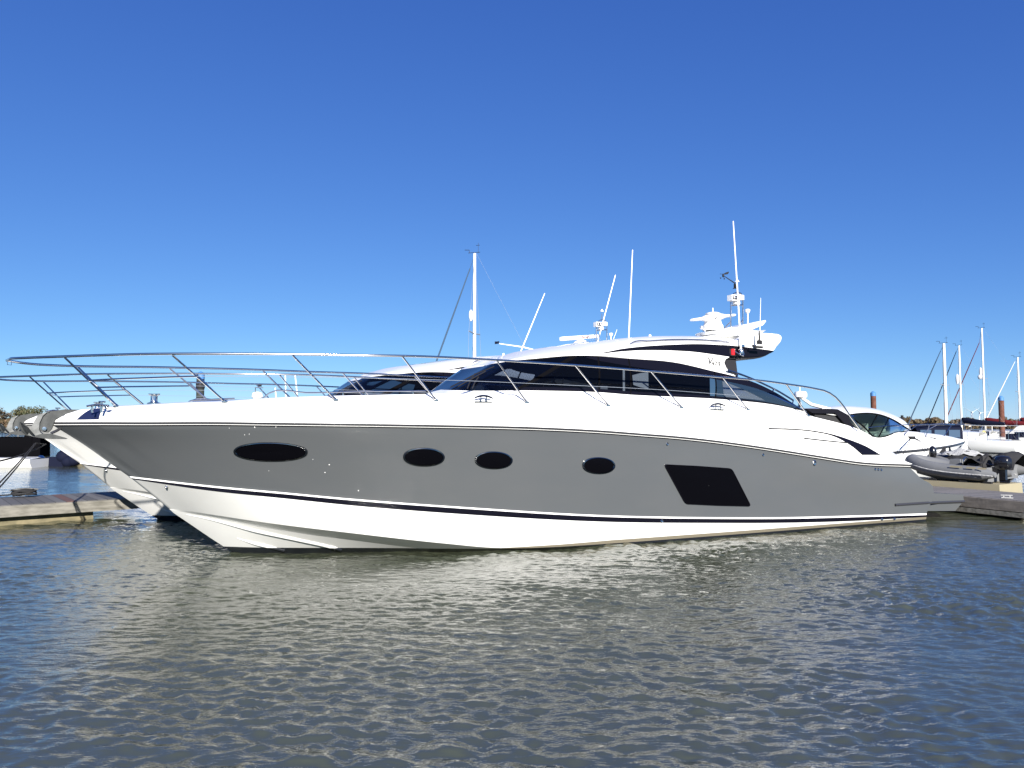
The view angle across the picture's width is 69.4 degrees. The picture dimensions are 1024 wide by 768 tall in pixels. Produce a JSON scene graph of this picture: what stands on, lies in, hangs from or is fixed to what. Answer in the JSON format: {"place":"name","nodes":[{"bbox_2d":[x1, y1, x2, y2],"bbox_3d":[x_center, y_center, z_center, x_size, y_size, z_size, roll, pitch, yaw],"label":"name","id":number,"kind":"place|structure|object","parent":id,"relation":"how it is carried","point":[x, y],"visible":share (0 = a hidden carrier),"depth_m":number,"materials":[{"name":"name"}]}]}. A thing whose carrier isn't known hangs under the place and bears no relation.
{"place":"outdoors","nodes":[
{"label":"outdoors","id":0,"kind":"place"},
{"bbox_2d":[0,429,1023,767],"bbox_3d":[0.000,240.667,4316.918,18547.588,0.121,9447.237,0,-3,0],"label":"water","id":1,"kind":"structure","parent":0,"point":[136,639],"depth_m":6.90,"materials":[{"name":"grey liquid"}]},
{"bbox_2d":[0,457,48,467],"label":"open boat","id":2,"kind":"object","parent":1,"relation":"on","point":[30,462],"visible":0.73,"depth_m":36.01,"materials":[{"name":"grey plastic"}]},
{"bbox_2d":[46,450,79,466],"bbox_3d":[-22.855,3.807,37.722,1.656,0.921,0.710,0,-3,0],"label":"covered outboard","id":3,"kind":"object","parent":2,"relation":"attached to","point":[61,459],"visible":0.66,"depth_m":37.49,"materials":[{"name":"blue fabric"}]},
{"bbox_2d":[0,430,49,456],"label":"workboat","id":4,"kind":"object","parent":1,"relation":"on","point":[13,446],"visible":0.5,"depth_m":48.65,"materials":[{"name":"black"}]},
{"bbox_2d":[0,491,138,525],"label":"finger pontoon","id":5,"kind":"object","parent":1,"relation":"on","point":[41,508],"visible":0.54,"depth_m":16.20,"materials":[{"name":"metal"}]},
{"bbox_2d":[0,488,36,496],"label":"coiled rope","id":6,"kind":"object","parent":5,"relation":"on","point":[23,492],"visible":1,"depth_m":17.05,"materials":[{"name":"grey fabric"}]},
{"bbox_2d":[9,488,37,495],"bbox_3d":[-11.332,2.502,17.181,0.564,0.180,0.060,3,-4,-40],"label":"dock cleat","id":7,"kind":"object","parent":5,"relation":"on","point":[23,488],"visible":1,"depth_m":17.18,"materials":[{"name":"metal"}]},
{"bbox_2d":[196,371,204,397],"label":"mooring pile","id":8,"kind":"object","parent":1,"relation":"in","point":[200,387],"visible":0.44,"depth_m":41.87,"materials":[{"name":"brown"}]},
{"bbox_2d":[252,375,297,398],"bbox_3d":[-14.450,1.955,33.944,9.336,4.742,2.799,0,-3,0],"label":"motor boat","id":9,"kind":"object","parent":1,"relation":"on","point":[257,394],"visible":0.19,"depth_m":34.00,"materials":[{"name":"white plastic"}]},
{"bbox_2d":[0,275,615,519],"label":"motor yacht","id":10,"kind":"object","parent":1,"relation":"on","point":[118,481],"visible":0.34,"depth_m":16.17,"materials":[{"name":"white"}]},
{"bbox_2d":[0,444,45,461],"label":"mooring line","id":11,"kind":"object","parent":10,"relation":"attached to","point":[21,454],"visible":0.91,"depth_m":12.92,"materials":[{"name":"white fabric"}]},
{"bbox_2d":[385,372,442,394],"bbox_3d":[-2.359,0.032,17.221,1.705,0.672,0.300,2,-4,-25],"label":"quarter window","id":12,"kind":"structure","parent":10,"relation":"in","point":[412,385],"depth_m":17.26,"materials":[{"name":"black glass"}]},
{"bbox_2d":[436,245,522,360],"bbox_3d":[-1.181,-1.405,37.897,9.570,11.888,2.959,-1,-3,17],"label":"sailing boat","id":13,"kind":"object","parent":1,"relation":"on","point":[472,315],"visible":0.22,"depth_m":38.27,"materials":[{"name":"white metal"}]},
{"bbox_2d":[5,221,964,553],"bbox_3d":[0.983,0.217,14.946,18.767,7.158,4.806,2,-4,-25],"label":"motor yacht","id":14,"kind":"object","parent":1,"relation":"on","point":[629,439],"visible":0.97,"depth_m":12.29,"materials":[{"name":"grey paint"}]},
{"bbox_2d":[526,356,598,390],"bbox_3d":[0.851,-0.199,13.052,1.705,0.672,0.300,2,-4,-25],"label":"quarter window","id":15,"kind":"structure","parent":14,"relation":"in","point":[565,376],"depth_m":13.10,"materials":[{"name":"black glass"}]},
{"bbox_2d":[599,361,629,394],"bbox_3d":[1.858,-0.157,13.514,0.815,0.704,0.271,2,-4,-25],"label":"side window","id":16,"kind":"structure","parent":14,"relation":"in","point":[610,379],"depth_m":13.46,"materials":[{"name":"black glass"}]},
{"bbox_2d":[631,366,714,397],"bbox_3d":[3.068,-0.095,14.083,2.139,0.733,0.260,2,-4,-25],"label":"side window","id":17,"kind":"structure","parent":14,"relation":"in","point":[644,380],"depth_m":13.98,"materials":[{"name":"black glass"}]},
{"bbox_2d":[665,464,749,505],"bbox_3d":[3.604,1.868,13.569,2.005,0.838,0.113,2,-4,-25],"label":"hull window","id":18,"kind":"structure","parent":14,"relation":"in","point":[691,482],"depth_m":13.54,"materials":[{"name":"black glass"}]},
{"bbox_2d":[716,380,803,410],"bbox_3d":[4.972,0.160,14.940,2.392,0.784,0.222,1,-3,-25],"label":"tail window","id":19,"kind":"structure","parent":14,"relation":"in","point":[750,393],"depth_m":14.75,"materials":[{"name":"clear glass"}]},
{"bbox_2d":[870,391,875,408],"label":"mooring pile","id":20,"kind":"object","parent":1,"relation":"in","point":[873,398],"visible":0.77,"depth_m":66.83,"materials":[{"name":"wood"}]},
{"bbox_2d":[794,387,964,476],"bbox_3d":[12.901,2.038,26.829,10.480,3.791,3.240,1,-3,-24],"label":"sports cruiser","id":21,"kind":"object","parent":1,"relation":"on","point":[897,436],"visible":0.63,"depth_m":25.73,"materials":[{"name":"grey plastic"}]},
{"bbox_2d":[851,415,909,433],"bbox_3d":[12.865,1.501,26.843,4.611,0.832,2.841,1,-3,-24],"label":"wraparound window","id":22,"kind":"structure","parent":21,"relation":"in","point":[893,429],"depth_m":25.73,"materials":[{"name":"blue glass"}]},
{"bbox_2d":[850,413,911,437],"bbox_3d":[13.156,1.466,26.179,4.636,0.873,1.469,1,-3,-24],"label":"window frame","id":23,"kind":"structure","parent":21,"relation":"in","point":[866,429],"depth_m":25.18,"materials":[{"name":"black metal"}]},
{"bbox_2d":[910,423,967,448],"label":"motor boat","id":24,"kind":"object","parent":1,"relation":"on","point":[955,430],"visible":0.16,"depth_m":49.06,"materials":[{"name":"white plastic"}]},
{"bbox_2d":[928,446,936,457],"bbox_3d":[12.688,2.070,22.320,0.218,0.416,0.213,0,-3,0],"label":"fender","id":25,"kind":"object","parent":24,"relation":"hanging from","point":[932,451],"visible":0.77,"depth_m":22.24,"materials":[{"name":"black"}]},
{"bbox_2d":[908,341,1023,453],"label":"sailing boat","id":26,"kind":"object","parent":1,"relation":"on","point":[979,441],"visible":0.48,"depth_m":55.12,"materials":[{"name":"white"}]},
{"bbox_2d":[920,477,1022,492],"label":"dock pad","id":27,"kind":"object","parent":1,"relation":"on","point":[1016,487],"visible":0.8,"depth_m":19.65,"materials":[{"name":"beige wood"}]},
{"bbox_2d":[905,453,1015,482],"bbox_3d":[12.354,2.344,20.560,1.368,0.876,2.797,2,-4,-33],"label":"inflatable boat","id":28,"kind":"object","parent":27,"relation":"on","point":[982,469],"visible":0.98,"depth_m":19.94,"materials":[{"name":"grey rubber"}]},
{"bbox_2d":[926,344,1023,439],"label":"sailing boat","id":29,"kind":"object","parent":1,"relation":"on","point":[971,422],"visible":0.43,"depth_m":69.10,"materials":[{"name":"white metal"}]},
{"bbox_2d":[933,486,1023,517],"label":"pontoon","id":30,"kind":"object","parent":1,"relation":"on","point":[977,501],"visible":0.3,"depth_m":17.10,"materials":[{"name":"grey concrete"}]},
{"bbox_2d":[948,323,1023,436],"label":"sailing boat","id":31,"kind":"object","parent":1,"relation":"on","point":[1020,426],"visible":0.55,"depth_m":71.94,"materials":[{"name":"white metal"}]},
{"bbox_2d":[998,396,1004,436],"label":"mooring pile","id":32,"kind":"object","parent":1,"relation":"in","point":[1001,411],"visible":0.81,"depth_m":68.78,"materials":[{"name":"wood"}]},
{"bbox_2d":[981,355,1023,429],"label":"sailing boat","id":33,"kind":"object","parent":1,"relation":"on","point":[1019,406],"visible":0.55,"depth_m":70.14,"materials":[{"name":"white metal"}]},
{"bbox_2d":[0,0,1023,421],"label":"sky","id":34,"kind":"structure","parent":0,"point":[177,176],"materials":[{"name":"blue"}]},
{"bbox_3d":[13.578,3.021,21.689,0.700,0.560,1.300,2,-4,-33],"label":"dock pad","id":35,"kind":"object","parent":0,"visible":0},
{"bbox_2d":[927,448,1023,481],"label":"inflatable boat","id":36,"kind":"object","parent":35,"relation":"on","point":[1017,458],"visible":0.18,"depth_m":21.41,"materials":[{"name":"white rubber"}]},
{"bbox_3d":[-9.536,1.207,14.941,0.495,0.067,0.983,0,-3,0],"label":"bow bridle","id":37,"kind":"object","parent":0,"visible":0},
{"bbox_2d":[0,443,34,482],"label":"mooring line","id":38,"kind":"object","parent":37,"relation":"attached to","point":[9,472],"visible":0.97,"depth_m":12.19,"materials":[{"name":"grey fabric"}]},
{"bbox_2d":[0,443,36,487],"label":"mooring line","id":39,"kind":"object","parent":37,"relation":"attached to","point":[7,478],"visible":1,"depth_m":12.06,"materials":[{"name":"grey fabric"}]},
{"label":"near shore","id":40,"kind":"structure","parent":0,"visible":0},
{"bbox_2d":[0,406,7,420],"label":"tree","id":41,"kind":"object","parent":40,"relation":"on","point":[1,415],"visible":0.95,"depth_m":240.55,"materials":[{"name":"green plant"}]},
{"bbox_2d":[0,418,10,427],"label":"shore scrub","id":42,"kind":"object","parent":40,"relation":"on","point":[4,422],"visible":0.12,"depth_m":233.41,"materials":[{"name":"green plant"}]},
{"bbox_2d":[0,413,12,418],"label":"tree","id":43,"kind":"object","parent":40,"relation":"on","point":[8,415],"visible":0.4,"depth_m":246.21,"materials":[{"name":"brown plant"}]},
{"bbox_2d":[10,405,28,417],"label":"tree","id":44,"kind":"object","parent":40,"relation":"on","point":[17,411],"visible":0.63,"depth_m":251.01,"materials":[{"name":"green plant"}]},
{"bbox_2d":[18,405,47,416],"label":"tree","id":45,"kind":"object","parent":40,"relation":"on","point":[24,412],"visible":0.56,"depth_m":249.85,"materials":[{"name":"green plant"}]},
{"bbox_3d":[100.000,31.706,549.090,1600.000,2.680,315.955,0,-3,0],"label":"far shore","id":46,"kind":"structure","parent":0,"visible":0},
{"bbox_2d":[899,416,1018,428],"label":"distant treeline","id":47,"kind":"object","parent":46,"relation":"on","point":[934,420],"visible":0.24,"depth_m":421.67,"materials":[{"name":"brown plant"}]}
]}

